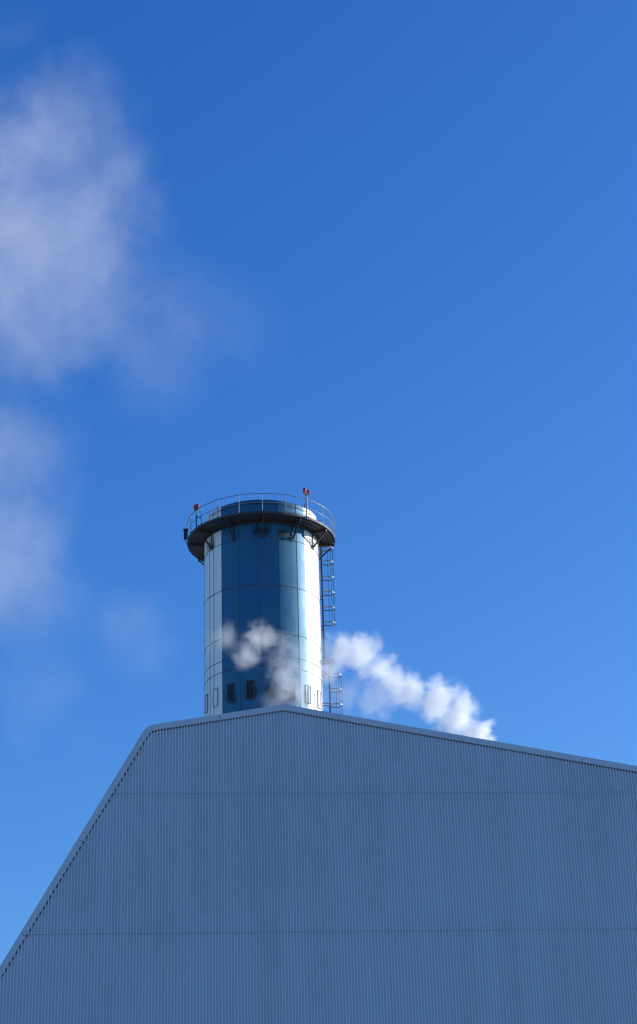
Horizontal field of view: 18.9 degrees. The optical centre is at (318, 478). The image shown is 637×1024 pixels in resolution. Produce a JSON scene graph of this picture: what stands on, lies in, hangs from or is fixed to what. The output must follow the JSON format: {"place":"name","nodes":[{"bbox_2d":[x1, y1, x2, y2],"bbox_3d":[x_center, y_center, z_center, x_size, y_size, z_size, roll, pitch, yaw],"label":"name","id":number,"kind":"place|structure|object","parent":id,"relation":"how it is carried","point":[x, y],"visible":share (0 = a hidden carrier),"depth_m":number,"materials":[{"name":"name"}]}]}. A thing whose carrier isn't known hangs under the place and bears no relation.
{"place":"outdoors","nodes":[
{"label":"outdoors","id":0,"kind":"place"},
{"bbox_2d":[187,493,342,715],"bbox_3d":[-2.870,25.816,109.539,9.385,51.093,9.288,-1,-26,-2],"label":"chimney","id":1,"kind":"object","parent":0,"point":[260,558],"visible":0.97,"depth_m":115.23,"materials":[{"name":"metal"}]},
{"bbox_2d":[183,528,187,544],"bbox_3d":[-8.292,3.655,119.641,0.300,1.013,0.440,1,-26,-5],"label":"junction box","id":2,"kind":"object","parent":1,"relation":"attached to","point":[185,531],"visible":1,"depth_m":119.57,"materials":[{"name":"black metal"}]},
{"bbox_2d":[194,503,200,529],"bbox_3d":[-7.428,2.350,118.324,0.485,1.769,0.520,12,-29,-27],"label":"warning light","id":3,"kind":"object","parent":1,"relation":"on","point":[196,506],"visible":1,"depth_m":118.33,"materials":[{"name":"red glass"}]},
{"bbox_2d":[303,487,309,517],"bbox_3d":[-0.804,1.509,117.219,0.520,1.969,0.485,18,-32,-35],"label":"warning light","id":4,"kind":"object","parent":1,"relation":"on","point":[307,493],"visible":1,"depth_m":117.28,"materials":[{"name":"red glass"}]},
{"bbox_2d":[0,704,636,1023],"bbox_3d":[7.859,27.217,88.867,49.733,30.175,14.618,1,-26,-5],"label":"power station hall","id":5,"kind":"structure","parent":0,"point":[283,864],"depth_m":84.64,"materials":[{"name":"paint"}]},
{"bbox_2d":[0,0,636,964],"label":"sky","id":6,"kind":"structure","parent":0,"point":[377,259],"materials":[{"name":"blue"}]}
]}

